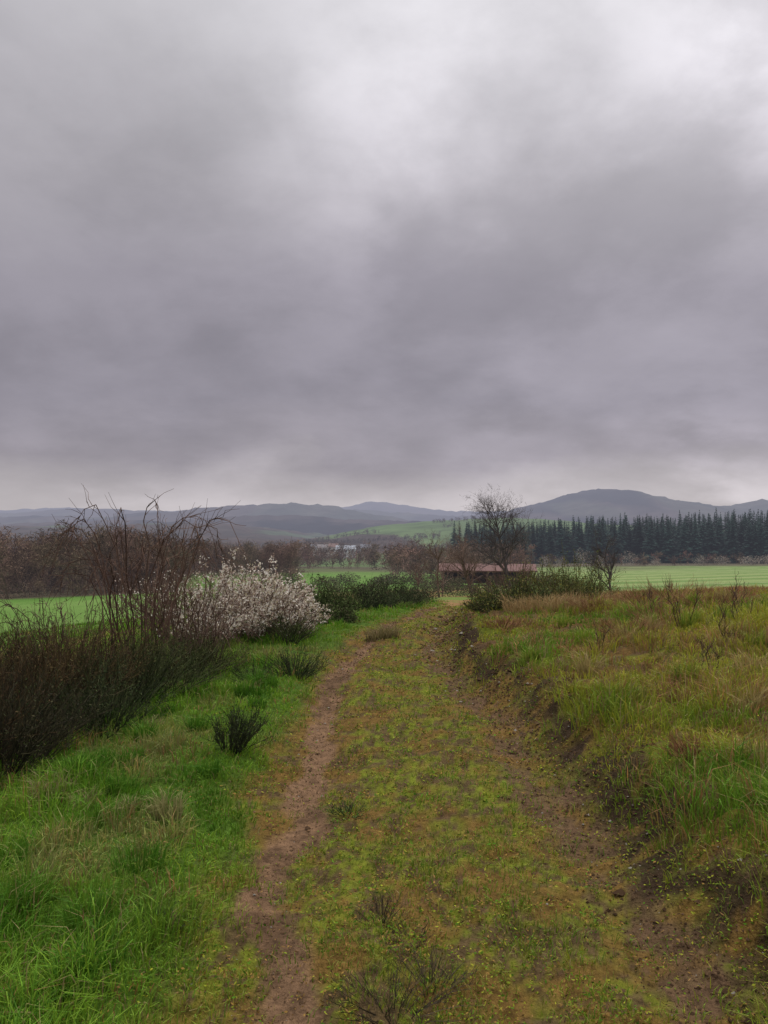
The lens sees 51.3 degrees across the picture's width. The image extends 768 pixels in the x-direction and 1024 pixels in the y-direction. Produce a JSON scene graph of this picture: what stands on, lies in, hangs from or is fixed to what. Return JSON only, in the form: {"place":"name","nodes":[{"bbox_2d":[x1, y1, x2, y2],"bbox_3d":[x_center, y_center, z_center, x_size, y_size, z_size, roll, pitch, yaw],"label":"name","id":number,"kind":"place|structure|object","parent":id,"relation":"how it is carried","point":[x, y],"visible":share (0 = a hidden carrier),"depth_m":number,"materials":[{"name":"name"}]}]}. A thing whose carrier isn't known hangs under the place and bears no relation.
{"place":"outdoors","nodes":[
{"label":"outdoors","id":0,"kind":"place"},
{"bbox_2d":[128,890,199,937],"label":"tussock","id":1,"kind":"object","parent":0,"point":[164,916],"visible":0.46,"depth_m":3.09,"materials":[{"name":"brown plant"}]},
{"bbox_2d":[0,522,334,546],"bbox_3d":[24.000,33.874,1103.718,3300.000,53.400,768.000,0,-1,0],"label":"wooded hills","id":2,"kind":"structure","parent":0,"point":[253,534],"depth_m":1008.96,"materials":[{"name":"plant"}]},
{"bbox_2d":[0,502,413,523],"bbox_3d":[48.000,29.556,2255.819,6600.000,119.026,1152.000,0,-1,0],"label":"wooded hills","id":3,"kind":"structure","parent":0,"point":[328,511],"depth_m":2200.09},
{"bbox_2d":[0,508,480,520],"bbox_3d":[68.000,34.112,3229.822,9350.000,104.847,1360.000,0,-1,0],"label":"wooded hills","id":4,"kind":"structure","parent":0,"point":[114,512],"depth_m":3208.73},
{"bbox_2d":[0,501,504,517],"bbox_3d":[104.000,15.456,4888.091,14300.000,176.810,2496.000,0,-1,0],"label":"distant hills","id":5,"kind":"structure","parent":0,"point":[385,507],"depth_m":4859.10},
{"bbox_2d":[15,517,676,553],"bbox_3d":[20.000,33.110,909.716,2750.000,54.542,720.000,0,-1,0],"label":"green hillside","id":6,"kind":"structure","parent":0,"point":[409,529],"depth_m":840.00,"materials":[{"name":"plant"}]},
{"bbox_2d":[252,514,527,549],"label":"bare woodland","id":7,"kind":"object","parent":6,"relation":"on","point":[379,538],"visible":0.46,"depth_m":737.94,"materials":[{"name":"brown plant"}]},
{"bbox_2d":[0,515,737,534],"bbox_3d":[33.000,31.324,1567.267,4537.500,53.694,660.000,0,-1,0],"label":"wooded hills","id":8,"kind":"structure","parent":0,"point":[315,524],"depth_m":1576.16,"materials":[{"name":"plant"}]},
{"bbox_2d":[0,545,767,1023],"bbox_3d":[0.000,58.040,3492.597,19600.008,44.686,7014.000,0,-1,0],"label":"ground","id":9,"kind":"structure","parent":0,"point":[630,905],"depth_m":3.92,"materials":[{"name":"plant"}]},
{"bbox_2d":[0,824,40,874],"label":"grass tussock","id":10,"kind":"object","parent":9,"relation":"on","point":[18,847],"depth_m":3.81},
{"bbox_2d":[0,598,63,709],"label":"broom bush","id":11,"kind":"object","parent":9,"relation":"on","point":[4,636],"visible":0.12,"depth_m":6.96,"materials":[{"name":"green plant"}]},
{"bbox_2d":[0,881,65,934],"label":"grass tussock","id":12,"kind":"object","parent":9,"relation":"on","point":[37,908],"depth_m":3.25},
{"bbox_2d":[0,968,76,1023],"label":"grass tussock","id":13,"kind":"object","parent":9,"relation":"on","point":[14,1008],"depth_m":2.53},
{"bbox_2d":[0,610,98,759],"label":"broom bush","id":14,"kind":"object","parent":9,"relation":"on","point":[29,684],"visible":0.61,"depth_m":5.69,"materials":[{"name":"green plant"}]},
{"bbox_2d":[14,765,88,803],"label":"grass tussock","id":15,"kind":"object","parent":9,"relation":"on","point":[45,786],"depth_m":4.67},
{"bbox_2d":[0,599,123,700],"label":"broom bush","id":16,"kind":"object","parent":9,"relation":"on","point":[42,643],"visible":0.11,"depth_m":8.10,"materials":[{"name":"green plant"}]},
{"bbox_2d":[0,655,132,777],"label":"broom bush","id":17,"kind":"object","parent":9,"relation":"on","point":[34,746],"visible":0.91,"depth_m":5.42,"materials":[{"name":"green plant"}]},
{"bbox_2d":[12,925,122,997],"bbox_3d":[-1.107,1.560,2.768,0.351,0.168,0.336,0,-1,12],"label":"grass tussock","id":18,"kind":"object","parent":9,"relation":"on","point":[66,956],"depth_m":2.80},
{"bbox_2d":[0,588,140,665],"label":"dog rose shrub","id":19,"kind":"object","parent":9,"relation":"on","point":[60,612],"visible":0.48,"depth_m":9.03,"materials":[{"name":"brown plant"}]},
{"bbox_2d":[26,932,120,1004],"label":"grass tussock","id":20,"kind":"object","parent":9,"relation":"on","point":[90,967],"depth_m":2.69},
{"bbox_2d":[19,912,140,984],"bbox_3d":[-1.029,1.523,2.803,0.448,0.193,0.391,0,-1,0],"label":"grass tussock","id":21,"kind":"object","parent":9,"relation":"on","point":[107,952],"depth_m":2.80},
{"bbox_2d":[0,584,161,738],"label":"broom bush","id":22,"kind":"object","parent":9,"relation":"on","point":[53,663],"visible":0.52,"depth_m":6.66,"materials":[{"name":"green plant"}]},
{"bbox_2d":[27,880,134,936],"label":"grass tussock","id":23,"kind":"object","parent":9,"relation":"on","point":[98,902],"depth_m":3.11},
{"bbox_2d":[56,786,105,810],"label":"grass tussock","id":24,"kind":"object","parent":9,"relation":"on","point":[88,797],"depth_m":4.58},
{"bbox_2d":[52,742,116,779],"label":"grass tussock","id":25,"kind":"object","parent":9,"relation":"on","point":[86,766],"depth_m":4.99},
{"bbox_2d":[65,744,116,769],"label":"grass tussock","id":26,"kind":"object","parent":9,"relation":"on","point":[105,753],"depth_m":5.17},
{"bbox_2d":[0,648,184,740],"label":"broom bush","id":27,"kind":"object","parent":9,"relation":"on","point":[125,704],"visible":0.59,"depth_m":6.12,"materials":[{"name":"green plant"}]},
{"bbox_2d":[0,604,200,696],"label":"broom bush","id":28,"kind":"object","parent":9,"relation":"on","point":[102,644],"visible":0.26,"depth_m":7.73,"materials":[{"name":"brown plant"}]},
{"bbox_2d":[0,513,214,599],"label":"bare woodland","id":29,"kind":"object","parent":9,"relation":"on","point":[18,568],"visible":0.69,"depth_m":93.80,"materials":[{"name":"brown plant"}]},
{"bbox_2d":[99,768,148,795],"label":"grass tussock","id":30,"kind":"object","parent":9,"relation":"on","point":[123,780],"depth_m":4.74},
{"bbox_2d":[102,743,149,764],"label":"grass tussock","id":31,"kind":"object","parent":9,"relation":"on","point":[134,753],"depth_m":5.22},
{"bbox_2d":[112,791,149,815],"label":"grass tussock","id":32,"kind":"object","parent":9,"relation":"on","point":[123,801],"depth_m":4.42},
{"bbox_2d":[28,485,252,667],"bbox_3d":[-2.544,0.749,8.741,2.315,2.123,2.219,1,-1,-44],"label":"dog rose shrub","id":33,"kind":"object","parent":9,"relation":"on","point":[135,581],"visible":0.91,"depth_m":8.62,"materials":[{"name":"brown plant"}]},
{"bbox_2d":[96,827,186,878],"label":"grass tussock","id":34,"kind":"object","parent":9,"relation":"on","point":[151,857],"depth_m":3.64,"materials":[{"name":"plant"}]},
{"bbox_2d":[56,623,237,708],"bbox_3d":[-2.090,1.373,7.210,1.628,0.865,1.522,0,-1,0],"label":"broom bush","id":35,"kind":"object","parent":9,"relation":"on","point":[173,682],"visible":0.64,"depth_m":7.09,"materials":[{"name":"green plant"}]},
{"bbox_2d":[124,717,169,741],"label":"grass tussock","id":36,"kind":"object","parent":9,"relation":"on","point":[145,729],"depth_m":5.76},
{"bbox_2d":[135,781,188,822],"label":"grass tussock","id":37,"kind":"object","parent":9,"relation":"on","point":[162,809],"depth_m":4.29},
{"bbox_2d":[93,559,270,654],"bbox_3d":[-2.438,1.157,9.561,1.994,1.269,1.724,0,-1,-19],"label":"dog rose shrub","id":38,"kind":"object","parent":9,"relation":"on","point":[206,610],"visible":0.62,"depth_m":9.49,"materials":[{"name":"brown plant"}]},
{"bbox_2d":[99,552,282,642],"bbox_3d":[-2.708,1.197,11.468,2.520,1.271,2.587,0,-1,-28],"label":"shrub","id":39,"kind":"object","parent":9,"relation":"on","point":[179,603],"visible":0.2,"depth_m":11.26,"materials":[{"name":"plant"}]},
{"bbox_2d":[132,626,250,680],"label":"broom bush","id":40,"kind":"object","parent":9,"relation":"on","point":[226,657],"visible":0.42,"depth_m":8.01,"materials":[{"name":"green plant"}]},
{"bbox_2d":[179,709,214,731],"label":"grass tussock","id":41,"kind":"object","parent":9,"relation":"on","point":[196,722],"depth_m":5.90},
{"bbox_2d":[154,609,259,669],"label":"dog rose shrub","id":42,"kind":"object","parent":9,"relation":"on","point":[213,634],"visible":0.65,"depth_m":8.52,"materials":[{"name":"brown plant"}]},
{"bbox_2d":[192,756,228,778],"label":"grass tussock","id":43,"kind":"object","parent":9,"relation":"on","point":[215,768],"depth_m":4.98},
{"bbox_2d":[128,548,332,644],"bbox_3d":[-2.088,1.128,11.196,2.733,1.303,2.688,0,-1,-38],"label":"blackthorn blossom shrub","id":44,"kind":"object","parent":9,"relation":"on","point":[269,590],"visible":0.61,"depth_m":10.84,"materials":[{"name":"white plant"}]},
{"bbox_2d":[10,539,450,553],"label":"bare woodland","id":45,"kind":"object","parent":9,"relation":"on","point":[266,542],"visible":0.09,"depth_m":586.03,"materials":[{"name":"brown plant"}]},
{"bbox_2d":[158,535,307,580],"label":"bare woodland","id":46,"kind":"object","parent":9,"relation":"on","point":[284,558],"visible":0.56,"depth_m":138.89,"materials":[{"name":"brown plant"}]},
{"bbox_2d":[196,694,277,754],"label":"broom bush","id":47,"kind":"object","parent":9,"relation":"on","point":[243,740],"visible":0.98,"depth_m":5.40,"materials":[{"name":"green plant"}]},
{"bbox_2d":[228,677,263,697],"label":"grass tussock","id":48,"kind":"object","parent":9,"relation":"on","point":[240,690],"depth_m":7.13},
{"bbox_2d":[229,656,282,681],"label":"broom bush","id":49,"kind":"object","parent":9,"relation":"on","point":[242,677],"visible":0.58,"depth_m":7.87,"materials":[{"name":"green plant"}]},
{"bbox_2d":[242,692,274,709],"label":"grass tussock","id":50,"kind":"object","parent":9,"relation":"on","point":[256,700],"depth_m":6.75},
{"bbox_2d":[252,673,279,687],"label":"grass tussock","id":51,"kind":"object","parent":9,"relation":"on","point":[271,681],"depth_m":7.47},
{"bbox_2d":[208,571,329,639],"bbox_3d":[-1.718,1.284,11.224,1.660,0.955,1.487,0,-1,39],"label":"blackthorn blossom shrub","id":52,"kind":"object","parent":9,"relation":"on","point":[312,616],"visible":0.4,"depth_m":11.09,"materials":[{"name":"white plant"}]},
{"bbox_2d":[256,609,321,644],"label":"broom bush","id":53,"kind":"object","parent":9,"relation":"on","point":[284,631],"visible":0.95,"depth_m":10.53,"materials":[{"name":"green plant"}]},
{"bbox_2d":[249,642,334,679],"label":"broom bush","id":54,"kind":"object","parent":9,"relation":"on","point":[285,660],"visible":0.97,"depth_m":8.21,"materials":[{"name":"green plant"}]},
{"bbox_2d":[182,537,445,569],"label":"bare woodland","id":55,"kind":"object","parent":9,"relation":"on","point":[319,556],"visible":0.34,"depth_m":235.68,"materials":[{"name":"brown plant"}]},
{"bbox_2d":[283,571,357,621],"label":"broom bush","id":56,"kind":"object","parent":9,"relation":"on","point":[321,598],"visible":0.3,"depth_m":13.89,"materials":[{"name":"green plant"}]},
{"bbox_2d":[316,603,360,623],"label":"broom bush","id":57,"kind":"object","parent":9,"relation":"on","point":[343,613],"visible":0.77,"depth_m":13.10,"materials":[{"name":"green plant"}]},
{"bbox_2d":[312,582,366,615],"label":"broom bush","id":58,"kind":"object","parent":9,"relation":"on","point":[351,600],"visible":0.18,"depth_m":14.55,"materials":[{"name":"green plant"}]},
{"bbox_2d":[322,797,370,823],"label":"heather tuft","id":59,"kind":"object","parent":9,"relation":"on","point":[346,807],"visible":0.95,"depth_m":4.38,"materials":[{"name":"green plant"}]},
{"bbox_2d":[333,573,406,609],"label":"broom bush","id":60,"kind":"object","parent":9,"relation":"on","point":[383,599],"visible":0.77,"depth_m":18.36,"materials":[{"name":"green plant"}]},
{"bbox_2d":[360,624,402,641],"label":"dry grass tuft","id":61,"kind":"object","parent":9,"relation":"on","point":[382,633],"visible":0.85,"depth_m":10.81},
{"bbox_2d":[0,584,767,1023],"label":"verge grass","id":62,"kind":"structure","parent":9,"relation":"on","point":[28,890],"depth_m":4.22,"materials":[{"name":"plant"}]},
{"bbox_2d":[0,593,767,1023],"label":"moss","id":63,"kind":"object","parent":9,"relation":"on","point":[582,1011],"visible":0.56,"depth_m":3.45,"materials":[{"name":"plant"}]},
{"bbox_2d":[350,882,418,932],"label":"heather tuft","id":64,"kind":"object","parent":9,"relation":"on","point":[382,908],"visible":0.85,"depth_m":3.17,"materials":[{"name":"brown plant"}]},
{"bbox_2d":[353,574,430,605],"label":"broom bush","id":65,"kind":"object","parent":9,"relation":"on","point":[413,598],"visible":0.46,"depth_m":19.96,"materials":[{"name":"green plant"}]},
{"bbox_2d":[324,950,471,1023],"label":"heather tuft","id":66,"kind":"object","parent":9,"relation":"on","point":[389,1009],"visible":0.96,"depth_m":2.61,"materials":[{"name":"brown plant"}]},
{"bbox_2d":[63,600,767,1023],"bbox_3d":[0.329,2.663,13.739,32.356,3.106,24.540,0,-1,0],"label":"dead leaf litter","id":67,"kind":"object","parent":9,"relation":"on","point":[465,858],"visible":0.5,"depth_m":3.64,"materials":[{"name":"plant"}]},
{"bbox_2d":[394,583,437,604],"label":"broom bush","id":68,"kind":"object","parent":9,"relation":"on","point":[428,597],"visible":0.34,"depth_m":21.85,"materials":[{"name":"green plant"}]},
{"bbox_2d":[381,944,478,1005],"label":"heather tuft","id":69,"kind":"object","parent":9,"relation":"on","point":[449,977],"visible":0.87,"depth_m":2.77,"materials":[{"name":"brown plant"}]},
{"bbox_2d":[417,531,459,597],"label":"bare birch tree","id":70,"kind":"object","parent":9,"relation":"on","point":[437,557],"visible":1,"depth_m":44.73,"materials":[{"name":"brown plant"}]},
{"bbox_2d":[433,547,455,593],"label":"bare willow tree","id":71,"kind":"object","parent":9,"relation":"on","point":[443,566],"visible":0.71,"depth_m":60.55,"materials":[{"name":"brown plant"}]},
{"bbox_2d":[434,579,470,596],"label":"hedge shrub","id":72,"kind":"object","parent":9,"relation":"on","point":[449,587],"visible":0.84,"depth_m":49.81,"materials":[{"name":"green plant"}]},
{"bbox_2d":[371,538,538,577],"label":"bare woodland","id":73,"kind":"object","parent":9,"relation":"on","point":[396,560],"visible":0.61,"depth_m":144.48,"materials":[{"name":"brown plant"}]},
{"bbox_2d":[436,534,482,584],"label":"bare birch tree","id":74,"kind":"object","parent":9,"relation":"on","point":[455,570],"visible":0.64,"depth_m":65.88,"materials":[{"name":"brown plant"}]},
{"bbox_2d":[442,526,482,596],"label":"bare birch tree","id":75,"kind":"object","parent":9,"relation":"on","point":[462,551],"visible":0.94,"depth_m":47.20,"materials":[{"name":"brown plant"}]},
{"bbox_2d":[439,563,537,585],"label":"open barn","id":76,"kind":"structure","parent":9,"relation":"on","point":[489,569],"depth_m":86.90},
{"bbox_2d":[459,585,526,613],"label":"broom bush","id":77,"kind":"object","parent":9,"relation":"on","point":[495,602],"visible":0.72,"depth_m":12.42,"materials":[{"name":"green plant"}]},
{"bbox_2d":[459,527,535,563],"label":"spruce forest","id":78,"kind":"object","parent":9,"relation":"on","point":[527,548],"visible":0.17,"depth_m":188.46,"materials":[{"name":"green plant"}]},
{"bbox_2d":[459,485,544,585],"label":"bare oak tree","id":79,"kind":"object","parent":9,"relation":"on","point":[494,535],"visible":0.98,"depth_m":56.30,"materials":[{"name":"brown plant"}]},
{"bbox_2d":[462,547,565,597],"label":"broom bush","id":80,"kind":"object","parent":9,"relation":"on","point":[501,580],"visible":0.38,"depth_m":14.80,"materials":[{"name":"green plant"}]},
{"bbox_2d":[467,570,565,609],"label":"broom bush","id":81,"kind":"object","parent":9,"relation":"on","point":[518,590],"visible":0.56,"depth_m":12.82,"materials":[{"name":"green plant"}]},
{"bbox_2d":[512,644,544,666],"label":"grass tussock","id":82,"kind":"object","parent":9,"relation":"on","point":[532,655],"depth_m":7.58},
{"bbox_2d":[494,591,597,614],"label":"dry grass tuft","id":83,"kind":"object","parent":9,"relation":"on","point":[554,602],"visible":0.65,"depth_m":11.91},
{"bbox_2d":[498,558,606,602],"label":"broom bush","id":84,"kind":"object","parent":9,"relation":"on","point":[560,589],"visible":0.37,"depth_m":13.21,"materials":[{"name":"green plant"}]},
{"bbox_2d":[525,547,625,596],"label":"broom bush","id":85,"kind":"object","parent":9,"relation":"on","point":[600,585],"visible":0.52,"depth_m":14.10,"materials":[{"name":"green plant"}]},
{"bbox_2d":[536,588,637,603],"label":"dry grass tuft","id":86,"kind":"object","parent":9,"relation":"on","point":[607,595],"visible":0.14,"depth_m":12.58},
{"bbox_2d":[564,645,613,678],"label":"grass tussock","id":87,"kind":"object","parent":9,"relation":"on","point":[585,666],"depth_m":6.77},
{"bbox_2d":[562,592,630,613],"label":"dead bracken","id":88,"kind":"object","parent":9,"relation":"on","point":[591,604],"visible":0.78,"depth_m":11.31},
{"bbox_2d":[577,526,622,589],"bbox_3d":[9.605,2.176,35.464,2.123,3.211,2.629,0,-1,0],"label":"bare willow tree","id":89,"kind":"object","parent":9,"relation":"on","point":[603,556],"visible":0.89,"depth_m":35.30,"materials":[{"name":"brown plant"}]},
{"bbox_2d":[450,508,767,563],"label":"spruce forest","id":90,"kind":"object","parent":9,"relation":"on","point":[746,536],"visible":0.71,"depth_m":236.30,"materials":[{"name":"green plant"}]},
{"bbox_2d":[602,579,684,607],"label":"dead bracken","id":91,"kind":"object","parent":9,"relation":"on","point":[633,597],"visible":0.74,"depth_m":12.03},
{"bbox_2d":[540,550,766,565],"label":"bare woodland","id":92,"kind":"object","parent":9,"relation":"on","point":[645,562],"visible":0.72,"depth_m":213.09,"materials":[{"name":"brown plant"}]},
{"bbox_2d":[617,597,689,621],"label":"dead bracken","id":93,"kind":"object","parent":9,"relation":"on","point":[642,613],"visible":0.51,"depth_m":9.78,"materials":[{"name":"brown plant"}]},
{"bbox_2d":[629,577,721,599],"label":"dead bracken","id":94,"kind":"object","parent":9,"relation":"on","point":[693,594],"visible":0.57,"depth_m":13.53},
{"bbox_2d":[655,574,703,630],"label":"dead weed stalk","id":95,"kind":"object","parent":9,"relation":"on","point":[678,606],"visible":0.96,"depth_m":8.85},
{"bbox_2d":[631,574,727,598],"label":"dead bracken","id":96,"kind":"object","parent":9,"relation":"on","point":[677,587],"visible":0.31,"depth_m":15.17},
{"bbox_2d":[644,675,718,704],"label":"dead bracken","id":97,"kind":"object","parent":9,"relation":"on","point":[669,688],"visible":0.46,"depth_m":5.59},
{"bbox_2d":[675,606,704,628],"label":"grass tussock","id":98,"kind":"object","parent":9,"relation":"on","point":[689,621],"depth_m":8.88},
{"bbox_2d":[664,655,716,681],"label":"grass tussock","id":99,"kind":"object","parent":9,"relation":"on","point":[680,666],"depth_m":6.18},
{"bbox_2d":[647,727,733,761],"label":"dead bracken","id":100,"kind":"object","parent":9,"relation":"on","point":[682,747],"visible":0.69,"depth_m":4.39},
{"bbox_2d":[695,636,723,669],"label":"dead weed stalk","id":101,"kind":"object","parent":9,"relation":"on","point":[713,650],"visible":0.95,"depth_m":6.58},
{"bbox_2d":[672,583,763,608],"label":"dead bracken","id":102,"kind":"object","parent":9,"relation":"on","point":[705,600],"visible":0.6,"depth_m":10.72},
{"bbox_2d":[700,626,743,647],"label":"grass tussock","id":103,"kind":"object","parent":9,"relation":"on","point":[727,643],"depth_m":7.31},
{"bbox_2d":[699,756,762,803],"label":"grass tussock","id":104,"kind":"object","parent":9,"relation":"on","point":[727,784],"depth_m":3.86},
{"bbox_2d":[714,721,767,775],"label":"grass tussock","id":105,"kind":"object","parent":9,"relation":"on","point":[760,756],"depth_m":4.12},
{"bbox_2d":[721,647,767,672],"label":"grass tussock","id":106,"kind":"object","parent":9,"relation":"on","point":[748,662],"depth_m":6.32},
{"bbox_2d":[727,678,767,715],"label":"grass tussock","id":107,"kind":"object","parent":9,"relation":"on","point":[758,702],"depth_m":5.13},
{"bbox_2d":[0,0,767,511],"label":"sky","id":108,"kind":"structure","parent":0,"point":[428,254],"materials":[{"name":"grey"}]},
{"bbox_2d":[128,606,767,1023],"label":"path grass","id":109,"kind":"structure","parent":0,"point":[496,966],"depth_m":3.36,"materials":[{"name":"plant"}]},
{"bbox_2d":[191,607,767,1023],"bbox_3d":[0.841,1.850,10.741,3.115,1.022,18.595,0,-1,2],"label":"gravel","id":110,"kind":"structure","parent":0,"point":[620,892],"depth_m":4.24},
{"bbox_2d":[475,610,530,630],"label":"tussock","id":111,"kind":"object","parent":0,"point":[506,623],"visible":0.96,"depth_m":9.77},
{"bbox_2d":[587,609,662,636],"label":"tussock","id":112,"kind":"object","parent":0,"point":[632,624],"visible":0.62,"depth_m":8.61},
{"bbox_2d":[483,488,767,525],"bbox_3d":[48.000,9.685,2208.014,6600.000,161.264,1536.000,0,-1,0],"label":"wooded hills","id":113,"kind":"structure","parent":0,"point":[609,504],"depth_m":2009.12,"materials":[{"name":"grey"}]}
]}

